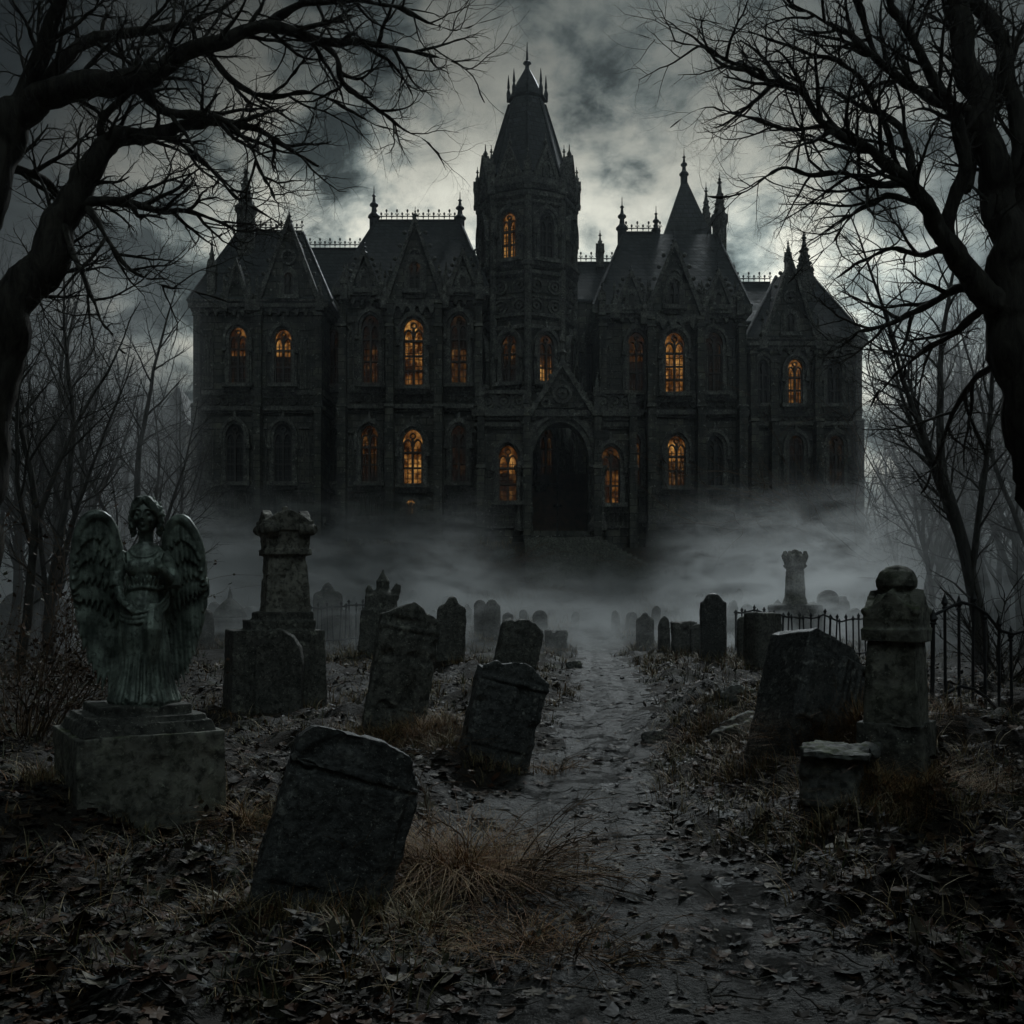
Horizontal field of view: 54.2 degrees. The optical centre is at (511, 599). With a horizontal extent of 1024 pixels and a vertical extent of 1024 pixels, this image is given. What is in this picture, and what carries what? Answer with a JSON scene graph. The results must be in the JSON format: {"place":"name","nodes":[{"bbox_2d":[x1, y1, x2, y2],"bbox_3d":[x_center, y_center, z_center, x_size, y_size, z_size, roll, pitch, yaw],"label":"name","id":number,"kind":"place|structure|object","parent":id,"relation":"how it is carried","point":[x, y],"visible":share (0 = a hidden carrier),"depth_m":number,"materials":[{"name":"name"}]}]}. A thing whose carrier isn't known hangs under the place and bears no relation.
{"place":"outdoors","nodes":[
{"label":"outdoors","id":0,"kind":"place"},
{"bbox_2d":[0,542,1023,1023],"bbox_3d":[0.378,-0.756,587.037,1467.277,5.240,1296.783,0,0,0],"label":"ground","id":1,"kind":"structure","parent":0,"point":[252,564],"depth_m":7.30,"materials":[{"name":"soil"}]},
{"bbox_2d":[0,233,138,653],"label":"slender tree","id":2,"kind":"object","parent":1,"relation":"on","point":[13,530],"visible":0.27,"depth_m":29.76,"materials":[{"name":"grey plant"}]},
{"bbox_2d":[0,229,162,655],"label":"slender tree","id":3,"kind":"object","parent":1,"relation":"on","point":[18,600],"visible":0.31,"depth_m":29.73,"materials":[{"name":"grey plant"}]},
{"bbox_2d":[0,176,171,654],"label":"slender tree","id":4,"kind":"object","parent":1,"relation":"on","point":[36,607],"visible":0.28,"depth_m":29.42,"materials":[{"name":"grey plant"}]},
{"bbox_2d":[0,224,174,661],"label":"slender tree","id":5,"kind":"object","parent":1,"relation":"on","point":[63,513],"visible":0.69,"depth_m":23.76,"materials":[{"name":"grey plant"}]},
{"bbox_2d":[1,216,179,675],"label":"slender tree","id":6,"kind":"object","parent":1,"relation":"on","point":[20,426],"visible":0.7,"depth_m":20.84,"materials":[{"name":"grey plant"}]},
{"bbox_2d":[0,242,185,653],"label":"slender tree","id":7,"kind":"object","parent":1,"relation":"on","point":[57,481],"visible":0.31,"depth_m":27.69,"materials":[{"name":"grey plant"}]},
{"bbox_2d":[22,307,180,540],"bbox_3d":[-13.328,-3.989,31.741,5.884,11.197,5.852,0,-4,-19],"label":"slender tree","id":8,"kind":"object","parent":1,"relation":"on","point":[127,474],"visible":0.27,"depth_m":32.49,"materials":[{"name":"grey plant"}]},
{"bbox_2d":[42,295,198,541],"bbox_3d":[-14.177,-5.406,38.951,5.382,13.292,6.956,0,0,31],"label":"slender tree","id":9,"kind":"object","parent":1,"relation":"on","point":[124,529],"visible":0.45,"depth_m":37.82,"materials":[{"name":"grey plant"}]},
{"bbox_2d":[16,254,239,563],"bbox_3d":[-10.083,-4.014,27.151,4.599,11.881,6.854,0,0,20],"label":"slender tree","id":10,"kind":"object","parent":1,"relation":"on","point":[139,450],"visible":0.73,"depth_m":27.28,"materials":[{"name":"grey plant"}]},
{"bbox_2d":[53,700,225,830],"bbox_3d":[-2.720,1.233,7.251,1.008,0.993,1.008,0,0,-33],"label":"statue pedestal","id":11,"kind":"object","parent":1,"relation":"on","point":[115,758],"visible":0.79,"depth_m":6.87,"materials":[{"name":"stone"}]},
{"bbox_2d":[69,495,209,707],"bbox_3d":[-2.715,0.005,7.244,0.961,1.524,0.501,0,0,-8],"label":"angel statue","id":12,"kind":"object","parent":11,"relation":"on","point":[140,606],"visible":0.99,"depth_m":7.24,"materials":[{"name":"grey stone"}]},
{"bbox_2d":[0,463,280,742],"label":"bramble bush","id":13,"kind":"object","parent":1,"relation":"on","point":[27,718],"visible":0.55,"depth_m":10.10,"materials":[{"name":"brown plant"}]},
{"bbox_2d":[120,388,190,541],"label":"outbuilding","id":14,"kind":"structure","parent":1,"relation":"on","point":[178,420],"depth_m":73.66,"materials":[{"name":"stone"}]},
{"bbox_2d":[107,350,235,545],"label":"slender tree","id":15,"kind":"object","parent":1,"relation":"on","point":[181,492],"visible":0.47,"depth_m":33.16,"materials":[{"name":"grey plant"}]},
{"bbox_2d":[110,348,256,548],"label":"slender tree","id":16,"kind":"object","parent":1,"relation":"on","point":[198,483],"visible":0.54,"depth_m":39.72,"materials":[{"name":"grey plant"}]},
{"bbox_2d":[127,791,273,833],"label":"grass clump","id":17,"kind":"object","parent":1,"relation":"on","point":[245,817],"visible":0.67,"depth_m":6.98,"materials":[{"name":"brown plant"}]},
{"bbox_2d":[213,589,248,640],"bbox_3d":[-9.685,0.603,34.351,1.201,2.151,1.215,0,0,0],"label":"domed tomb","id":18,"kind":"object","parent":1,"relation":"on","point":[229,613],"visible":0.7,"depth_m":33.92,"materials":[{"name":"stone"}]},
{"bbox_2d":[189,757,286,839],"bbox_3d":[-1.874,1.383,7.038,0.869,0.512,1.178,0,0,41],"label":"dead weed","id":19,"kind":"object","parent":1,"relation":"on","point":[217,810],"visible":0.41,"depth_m":6.76,"materials":[{"name":"brown plant"}]},
{"bbox_2d":[222,506,326,714],"bbox_3d":[-3.505,0.322,14.875,1.407,3.481,1.643,0,0,-22],"label":"column monument","id":20,"kind":"object","parent":1,"relation":"on","point":[275,647],"depth_m":14.72,"materials":[{"name":"stone"}]},
{"bbox_2d":[0,0,559,567],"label":"bare tree","id":21,"kind":"object","parent":1,"relation":"on","point":[32,280],"visible":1,"depth_m":11.81,"materials":[{"name":"black plant"}]},
{"bbox_2d":[313,583,342,639],"bbox_3d":[-6.339,0.654,34.443,1.016,2.503,0.385,0,0,-6],"label":"headstone","id":22,"kind":"object","parent":1,"relation":"on","point":[329,594],"visible":0.53,"depth_m":34.27,"materials":[{"name":"stone"}]},
{"bbox_2d":[245,725,419,909],"bbox_3d":[-0.979,1.414,5.331,0.740,1.431,0.244,17,-10,-13],"label":"headstone","id":23,"kind":"object","parent":1,"relation":"on","point":[348,790],"visible":0.55,"depth_m":5.28,"materials":[{"name":"stone"}]},
{"bbox_2d":[358,569,400,657],"bbox_3d":[-3.621,0.539,27.403,1.172,2.775,1.013,0,0,0],"label":"spired monument","id":24,"kind":"object","parent":1,"relation":"on","point":[382,597],"visible":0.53,"depth_m":27.06,"materials":[{"name":"stone"}]},
{"bbox_2d":[360,602,440,732],"bbox_3d":[-1.346,0.980,12.034,0.765,1.939,0.297,10,-5,-12],"label":"headstone","id":25,"kind":"object","parent":1,"relation":"on","point":[404,656],"visible":0.73,"depth_m":11.93,"materials":[{"name":"stone"}]},
{"bbox_2d":[341,705,465,747],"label":"grass clump","id":26,"kind":"object","parent":1,"relation":"on","point":[415,732],"visible":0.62,"depth_m":11.27,"materials":[{"name":"brown plant"}]},
{"bbox_2d":[377,535,500,585],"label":"fog","id":27,"kind":"object","parent":1,"relation":"on","point":[469,570],"visible":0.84,"depth_m":49.62,"materials":[{"name":"grey"}]},
{"bbox_2d":[435,596,466,661],"bbox_3d":[-1.467,0.899,23.997,0.715,1.988,0.335,2,0,-8],"label":"headstone","id":28,"kind":"object","parent":1,"relation":"on","point":[451,615],"visible":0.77,"depth_m":23.85,"materials":[{"name":"stone"}]},
{"bbox_2d":[483,599,500,640],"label":"headstone","id":29,"kind":"object","parent":1,"relation":"on","point":[492,616],"visible":0.69,"depth_m":33.24,"materials":[{"name":"stone"}]},
{"bbox_2d":[420,532,576,581],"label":"fog","id":30,"kind":"object","parent":1,"relation":"on","point":[521,558],"visible":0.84,"depth_m":50.45,"materials":[{"name":"grey"}]},
{"bbox_2d":[321,754,683,949],"bbox_3d":[-0.148,1.437,5.896,2.168,0.996,2.255,0,0,30],"label":"clump","id":31,"kind":"object","parent":1,"relation":"on","point":[520,884],"visible":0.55,"depth_m":5.71,"materials":[{"name":"brown plant"}]},
{"bbox_2d":[458,660,548,770],"bbox_3d":[-0.126,1.329,9.922,0.743,1.479,0.275,15,-8,-14],"label":"headstone","id":32,"kind":"object","parent":1,"relation":"on","point":[506,701],"visible":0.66,"depth_m":9.84,"materials":[{"name":"stone"}]},
{"bbox_2d":[0,654,1023,1023],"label":"fallen leaves","id":33,"kind":"object","parent":1,"relation":"on","point":[366,998],"visible":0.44,"depth_m":4.78,"materials":[{"name":"brown plant"}]},
{"bbox_2d":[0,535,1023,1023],"bbox_3d":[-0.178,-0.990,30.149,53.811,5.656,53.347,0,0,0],"label":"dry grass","id":34,"kind":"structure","parent":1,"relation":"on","point":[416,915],"depth_m":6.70,"materials":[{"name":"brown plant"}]},
{"bbox_2d":[0,679,1023,1023],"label":"twig litter","id":35,"kind":"object","parent":1,"relation":"on","point":[526,957],"visible":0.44,"depth_m":4.49,"materials":[{"name":"brown plant"}]},
{"bbox_2d":[493,618,543,668],"bbox_3d":[0.111,1.211,22.309,1.006,1.628,0.358,12,-2,-10],"label":"headstone","id":36,"kind":"object","parent":1,"relation":"on","point":[520,640],"visible":0.62,"depth_m":22.17,"materials":[{"name":"stone"}]},
{"bbox_2d":[186,44,868,547],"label":"gothic mansion","id":37,"kind":"structure","parent":1,"relation":"on","point":[522,374],"depth_m":60.79,"materials":[{"name":"stone"}]},
{"bbox_2d":[218,410,251,489],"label":"window","id":38,"kind":"structure","parent":37,"relation":"in","point":[236,467],"depth_m":62.76,"materials":[{"name":"black glass"}]},
{"bbox_2d":[222,314,253,391],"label":"window","id":39,"kind":"structure","parent":37,"relation":"in","point":[238,362],"depth_m":62.76,"materials":[{"name":"orange"}]},
{"bbox_2d":[267,316,298,391],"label":"window","id":40,"kind":"structure","parent":37,"relation":"in","point":[283,350],"depth_m":62.73,"materials":[{"name":"orange"}]},
{"bbox_2d":[267,410,299,489],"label":"window","id":41,"kind":"structure","parent":37,"relation":"in","point":[283,445],"depth_m":62.78,"materials":[{"name":"black glass"}]},
{"bbox_2d":[353,411,384,490],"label":"window","id":42,"kind":"structure","parent":37,"relation":"in","point":[369,446],"depth_m":59.77,"materials":[{"name":"grey glass"}]},
{"bbox_2d":[354,303,385,391],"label":"window","id":43,"kind":"structure","parent":37,"relation":"in","point":[370,336],"depth_m":59.77,"materials":[{"name":"grey glass"}]},
{"bbox_2d":[395,415,429,492],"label":"window","id":44,"kind":"structure","parent":37,"relation":"in","point":[412,453],"depth_m":58.87,"materials":[{"name":"orange"}]},
{"bbox_2d":[396,309,430,394],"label":"window","id":45,"kind":"structure","parent":37,"relation":"in","point":[413,341],"depth_m":58.87,"materials":[{"name":"orange glass"}]},
{"bbox_2d":[402,255,426,298],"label":"window","id":46,"kind":"structure","parent":37,"relation":"in","point":[414,273],"depth_m":58.77,"materials":[{"name":"grey glass"}]},
{"bbox_2d":[443,301,473,391],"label":"window","id":47,"kind":"structure","parent":37,"relation":"in","point":[458,336],"depth_m":59.77,"materials":[{"name":"orange"}]},
{"bbox_2d":[444,411,472,490],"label":"window","id":48,"kind":"structure","parent":37,"relation":"in","point":[458,445],"depth_m":59.74,"materials":[{"name":"grey glass"}]},
{"bbox_2d":[475,209,489,273],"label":"window","id":49,"kind":"structure","parent":37,"relation":"in","point":[482,241],"depth_m":62.40,"materials":[{"name":"grey glass"}]},
{"bbox_2d":[491,431,523,509],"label":"window","id":50,"kind":"structure","parent":37,"relation":"in","point":[507,453],"depth_m":56.78,"materials":[{"name":"orange glass"}]},
{"bbox_2d":[494,199,523,268],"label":"window","id":51,"kind":"structure","parent":37,"relation":"in","point":[509,231],"depth_m":60.86,"materials":[{"name":"orange glass"}]},
{"bbox_2d":[494,321,523,389],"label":"window","id":52,"kind":"structure","parent":37,"relation":"in","point":[509,354],"depth_m":60.86,"materials":[{"name":"grey"}]},
{"bbox_2d":[532,321,559,389],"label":"window","id":53,"kind":"structure","parent":37,"relation":"in","point":[546,345],"depth_m":60.85,"materials":[{"name":"orange"}]},
{"bbox_2d":[532,427,560,491],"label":"window","id":54,"kind":"structure","parent":37,"relation":"in","point":[545,454],"depth_m":60.89,"materials":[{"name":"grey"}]},
{"bbox_2d":[532,199,561,268],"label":"window","id":55,"kind":"structure","parent":37,"relation":"in","point":[546,233],"depth_m":60.85,"materials":[{"name":"black glass"}]},
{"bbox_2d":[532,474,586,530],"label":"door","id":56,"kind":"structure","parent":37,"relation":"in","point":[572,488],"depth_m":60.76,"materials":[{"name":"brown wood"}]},
{"bbox_2d":[566,209,579,278],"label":"window","id":57,"kind":"structure","parent":37,"relation":"in","point":[572,233],"depth_m":62.43,"materials":[{"name":"grey"}]},
{"bbox_2d":[601,432,627,511],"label":"window","id":58,"kind":"structure","parent":37,"relation":"in","point":[613,455],"depth_m":56.77,"materials":[{"name":"orange"}]},
{"bbox_2d":[621,318,645,400],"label":"window","id":59,"kind":"structure","parent":37,"relation":"in","point":[633,353],"depth_m":59.77,"materials":[{"name":"grey"}]},
{"bbox_2d":[657,324,691,401],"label":"window","id":60,"kind":"structure","parent":37,"relation":"in","point":[674,346],"depth_m":58.87,"materials":[{"name":"orange glass"}]},
{"bbox_2d":[662,273,687,313],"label":"window","id":61,"kind":"structure","parent":37,"relation":"in","point":[673,293],"depth_m":58.77,"materials":[{"name":"black glass"}]},
{"bbox_2d":[660,421,692,494],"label":"window","id":62,"kind":"structure","parent":37,"relation":"in","point":[670,448],"depth_m":58.85,"materials":[{"name":"orange glass"}]},
{"bbox_2d":[705,318,729,400],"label":"window","id":63,"kind":"structure","parent":37,"relation":"in","point":[717,344],"depth_m":59.77,"materials":[{"name":"grey"}]},
{"bbox_2d":[706,422,730,494],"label":"window","id":64,"kind":"structure","parent":37,"relation":"in","point":[718,445],"depth_m":59.77,"materials":[{"name":"black glass"}]},
{"bbox_2d":[757,351,770,411],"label":"window","id":65,"kind":"structure","parent":37,"relation":"in","point":[763,358],"depth_m":63.27,"materials":[{"name":"black glass"}]},
{"bbox_2d":[780,350,809,411],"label":"window","id":66,"kind":"structure","parent":37,"relation":"in","point":[795,367],"depth_m":63.21,"materials":[{"name":"orange glass"}]},
{"bbox_2d":[781,425,810,493],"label":"window","id":67,"kind":"structure","parent":37,"relation":"in","point":[800,438],"depth_m":63.27,"materials":[{"name":"grey glass"}]},
{"bbox_2d":[822,352,849,411],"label":"window","id":68,"kind":"structure","parent":37,"relation":"in","point":[834,401],"depth_m":63.22,"materials":[{"name":"black glass"}]},
{"bbox_2d":[824,425,851,493],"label":"window","id":69,"kind":"structure","parent":37,"relation":"in","point":[831,459],"depth_m":63.26,"materials":[{"name":"grey glass"}]},
{"bbox_2d":[428,865,743,1000],"bbox_3d":[0.355,1.559,4.805,1.504,0.585,1.321,0,0,10],"label":"clump","id":70,"kind":"object","parent":1,"relation":"on","point":[576,916],"visible":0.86,"depth_m":4.76,"materials":[{"name":"brown plant"}]},
{"bbox_2d":[524,537,689,594],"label":"stone steps","id":71,"kind":"structure","parent":1,"relation":"on","point":[600,577],"depth_m":49.34,"materials":[{"name":"grey stone"}]},
{"bbox_2d":[699,593,726,660],"bbox_3d":[5.005,0.848,24.896,0.663,2.055,0.433,0,0,8],"label":"headstone","id":72,"kind":"object","parent":1,"relation":"on","point":[713,619],"visible":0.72,"depth_m":24.70,"materials":[{"name":"stone"}]},
{"bbox_2d":[710,710,754,743],"bbox_3d":[2.287,1.257,10.008,0.713,0.225,0.619,-17,-8,-19],"label":"stone fragment","id":73,"kind":"object","parent":1,"relation":"on","point":[730,728],"visible":0.56,"depth_m":9.84,"materials":[{"name":"grey stone"}]},
{"bbox_2d":[743,612,781,668],"bbox_3d":[5.772,1.171,23.047,0.778,1.795,0.528,1,-1,-30],"label":"headstone","id":74,"kind":"object","parent":1,"relation":"on","point":[759,628],"visible":0.48,"depth_m":22.80,"materials":[{"name":"stone"}]},
{"bbox_2d":[768,549,823,630],"bbox_3d":[9.816,-0.116,34.698,1.640,3.290,1.435,0,0,0],"label":"column monument","id":75,"kind":"object","parent":1,"relation":"on","point":[794,602],"depth_m":34.35,"materials":[{"name":"stone"}]},
{"bbox_2d":[576,0,1023,536],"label":"bare tree","id":76,"kind":"object","parent":1,"relation":"on","point":[993,290],"visible":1,"depth_m":11.79,"materials":[{"name":"black plant"}]},
{"bbox_2d":[733,605,866,658],"bbox_3d":[8.623,1.009,28.751,4.449,1.751,0.168,0,0,21],"label":"iron fence","id":77,"kind":"object","parent":1,"relation":"on","point":[799,617],"visible":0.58,"depth_m":28.62,"materials":[{"name":"black metal"}]},
{"bbox_2d":[742,628,864,770],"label":"tomb slab","id":78,"kind":"structure","parent":1,"relation":"on","point":[802,668],"depth_m":8.50,"materials":[{"name":"stone"}]},
{"bbox_2d":[619,316,1004,571],"bbox_3d":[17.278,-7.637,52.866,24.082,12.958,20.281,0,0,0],"label":"bare shrub","id":79,"kind":"object","parent":1,"relation":"on","point":[819,539],"visible":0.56,"depth_m":51.28,"materials":[{"name":"grey plant"}]},
{"bbox_2d":[799,740,882,809],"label":"stone block","id":80,"kind":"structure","parent":1,"relation":"on","point":[834,759],"depth_m":6.61,"materials":[{"name":"grey stone"}]},
{"bbox_2d":[727,687,1017,797],"bbox_3d":[2.949,1.126,8.291,2.734,0.923,2.669,0,0,42],"label":"grass clump","id":81,"kind":"object","parent":1,"relation":"on","point":[854,721],"visible":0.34,"depth_m":8.33,"materials":[{"name":"brown plant"}]},
{"bbox_2d":[761,412,1004,579],"bbox_3d":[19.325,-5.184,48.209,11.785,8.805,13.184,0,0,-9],"label":"bare shrub","id":82,"kind":"object","parent":1,"relation":"on","point":[916,571],"visible":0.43,"depth_m":48.19,"materials":[{"name":"brown plant"}]},
{"bbox_2d":[759,735,1021,829],"bbox_3d":[2.652,1.223,6.651,2.144,0.553,2.014,0,0,0],"label":"grass clump","id":83,"kind":"object","parent":1,"relation":"on","point":[899,791],"visible":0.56,"depth_m":6.59,"materials":[{"name":"brown plant"}]},
{"bbox_2d":[859,406,928,564],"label":"slender tree","id":84,"kind":"object","parent":1,"relation":"on","point":[893,547],"visible":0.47,"depth_m":44.91,"materials":[{"name":"grey plant"}]},
{"bbox_2d":[856,565,935,783],"bbox_3d":[2.735,0.578,7.123,0.469,1.655,0.470,0,0,34],"label":"pedestal monument","id":85,"kind":"object","parent":1,"relation":"on","point":[896,635],"visible":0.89,"depth_m":6.97,"materials":[{"name":"stone"}]},
{"bbox_2d":[798,173,1014,665],"bbox_3d":[9.174,-4.105,23.215,6.423,12.290,6.458,-4,1,-17],"label":"slender tree","id":86,"kind":"object","parent":1,"relation":"on","point":[920,434],"visible":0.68,"depth_m":23.54,"materials":[{"name":"grey plant"}]},
{"bbox_2d":[830,278,995,595],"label":"slender tree","id":87,"kind":"object","parent":1,"relation":"on","point":[961,585],"visible":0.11,"depth_m":44.06,"materials":[{"name":"grey plant"}]},
{"bbox_2d":[820,306,1009,595],"bbox_3d":[14.598,-4.561,35.755,7.186,12.121,5.282,0,2,22],"label":"slender tree","id":88,"kind":"object","parent":1,"relation":"on","point":[934,548],"visible":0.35,"depth_m":35.56,"materials":[{"name":"grey plant"}]},
{"bbox_2d":[833,305,998,578],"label":"slender tree","id":89,"kind":"object","parent":1,"relation":"on","point":[934,566],"visible":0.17,"depth_m":42.68,"materials":[{"name":"grey plant"}]},
{"bbox_2d":[826,322,1008,603],"bbox_3d":[15.170,-4.694,36.415,7.339,12.379,5.394,0,2,5],"label":"slender tree","id":90,"kind":"object","parent":1,"relation":"on","point":[943,574],"visible":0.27,"depth_m":36.19,"materials":[{"name":"grey plant"}]},
{"bbox_2d":[872,379,1000,611],"bbox_3d":[14.214,-3.013,32.542,3.540,9.199,4.998,0,0,-28],"label":"slender tree","id":91,"kind":"object","parent":1,"relation":"on","point":[927,559],"visible":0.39,"depth_m":33.42,"materials":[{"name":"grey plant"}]},
{"bbox_2d":[861,756,1015,822],"bbox_3d":[2.784,1.234,6.633,0.993,0.496,1.032,0,0,0],"label":"dead weed","id":92,"kind":"object","parent":1,"relation":"on","point":[933,789],"visible":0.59,"depth_m":6.46,"materials":[{"name":"brown plant"}]},
{"bbox_2d":[871,246,1023,606],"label":"slender tree","id":93,"kind":"object","parent":1,"relation":"on","point":[962,507],"visible":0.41,"depth_m":32.80,"materials":[{"name":"grey plant"}]},
{"bbox_2d":[890,292,1011,625],"bbox_3d":[16.005,-5.209,36.244,4.906,13.048,7.188,0,0,26],"label":"slender tree","id":94,"kind":"object","parent":1,"relation":"on","point":[987,589],"visible":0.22,"depth_m":37.23,"materials":[{"name":"grey plant"}]},
{"bbox_2d":[884,249,1023,646],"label":"slender tree","id":95,"kind":"object","parent":1,"relation":"on","point":[1012,574],"visible":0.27,"depth_m":33.55,"materials":[{"name":"grey plant"}]},
{"bbox_2d":[885,532,1023,681],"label":"bare shrub","id":96,"kind":"object","parent":1,"relation":"on","point":[1020,673],"visible":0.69,"depth_m":16.88,"materials":[{"name":"brown plant"}]},
{"bbox_2d":[911,310,1011,600],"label":"slender tree","id":97,"kind":"object","parent":1,"relation":"on","point":[998,576],"visible":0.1,"depth_m":38.10,"materials":[{"name":"grey plant"}]},
{"bbox_2d":[910,305,1023,572],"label":"slender tree","id":98,"kind":"object","parent":1,"relation":"on","point":[1011,536],"visible":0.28,"depth_m":32.01,"materials":[{"name":"grey plant"}]},
{"bbox_2d":[917,724,1023,803],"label":"dead weed","id":99,"kind":"object","parent":1,"relation":"on","point":[1017,788],"visible":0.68,"depth_m":6.77,"materials":[{"name":"brown plant"}]},
{"bbox_2d":[919,253,1023,659],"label":"slender tree","id":100,"kind":"object","parent":1,"relation":"on","point":[1019,527],"visible":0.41,"depth_m":26.59,"materials":[{"name":"grey plant"}]},
{"bbox_2d":[930,589,1023,716],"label":"iron fence","id":101,"kind":"object","parent":1,"relation":"on","point":[985,615],"visible":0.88,"depth_m":9.38,"materials":[{"name":"black metal"}]},
{"bbox_2d":[0,0,1023,542],"label":"sky","id":102,"kind":"structure","parent":0,"point":[616,164],"materials":[{"name":"grey"}]},
{"bbox_2d":[407,594,951,1023],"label":"path","id":103,"kind":"structure","parent":0,"point":[597,639],"depth_m":5.54,"materials":[{"name":"grey stone"}]},
{"bbox_2d":[203,792,707,915],"bbox_3d":[-0.325,1.465,6.147,3.218,0.553,3.118,0,0,0],"label":"grass clump","id":104,"kind":"object","parent":103,"relation":"on","point":[464,859],"visible":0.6,"depth_m":5.96,"materials":[{"name":"brown plant"}]},
{"bbox_2d":[378,889,694,984],"bbox_3d":[0.013,1.636,4.894,1.579,0.232,1.298,0,0,-23],"label":"grass clump","id":105,"kind":"object","parent":103,"relation":"on","point":[468,948],"visible":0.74,"depth_m":4.91,"materials":[{"name":"brown plant"}]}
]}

